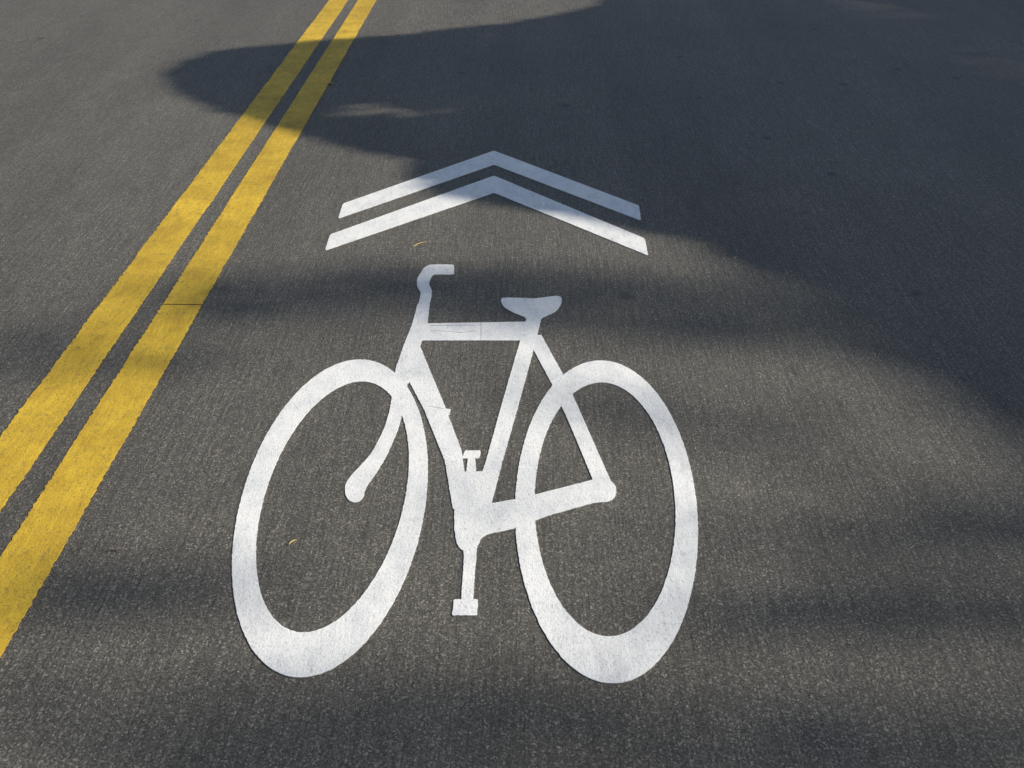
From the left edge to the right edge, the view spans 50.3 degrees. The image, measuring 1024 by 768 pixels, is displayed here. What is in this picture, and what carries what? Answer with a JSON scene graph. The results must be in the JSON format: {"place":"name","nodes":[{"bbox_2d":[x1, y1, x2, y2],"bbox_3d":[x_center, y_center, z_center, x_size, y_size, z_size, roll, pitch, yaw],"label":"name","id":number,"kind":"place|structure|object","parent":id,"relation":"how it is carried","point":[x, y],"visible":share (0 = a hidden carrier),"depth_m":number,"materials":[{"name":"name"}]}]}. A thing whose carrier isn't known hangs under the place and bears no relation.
{"place":"outdoors","nodes":[
{"label":"outdoors","id":0,"kind":"place"},
{"bbox_2d":[0,0,1023,767],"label":"road","id":1,"kind":"structure","parent":0,"point":[804,318],"depth_m":2.81,"materials":[{"name":"grey asphalt"}]},
{"bbox_2d":[0,0,347,510],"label":"yellow line","id":2,"kind":"object","parent":1,"relation":"on","point":[28,432],"visible":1,"depth_m":3.21,"materials":[{"name":"paint"}]},
{"bbox_2d":[0,0,375,656],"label":"yellow line","id":3,"kind":"object","parent":1,"relation":"on","point":[32,551],"visible":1,"depth_m":2.76,"materials":[{"name":"paint"}]},
{"bbox_2d":[232,264,697,683],"bbox_3d":[-0.089,0.072,2.626,0.981,0.002,1.734,1,31,0],"label":"bicycle marking","id":4,"kind":"object","parent":1,"relation":"on","point":[640,648],"visible":1,"depth_m":2.34,"materials":[{"name":"white paint"}]},
{"bbox_2d":[325,176,647,254],"bbox_3d":[-0.079,-0.593,3.752,1.030,0.002,0.713,1,31,0],"label":"chevron marking","id":5,"kind":"object","parent":1,"relation":"on","point":[525,197],"visible":1,"depth_m":3.73,"materials":[{"name":"white paint"}]},
{"bbox_2d":[339,151,640,219],"bbox_3d":[-0.071,-0.739,3.999,1.035,0.002,0.714,1,31,0],"label":"chevron marking","id":6,"kind":"object","parent":1,"relation":"on","point":[553,180],"visible":1,"depth_m":3.98,"materials":[{"name":"white paint"}]}
]}

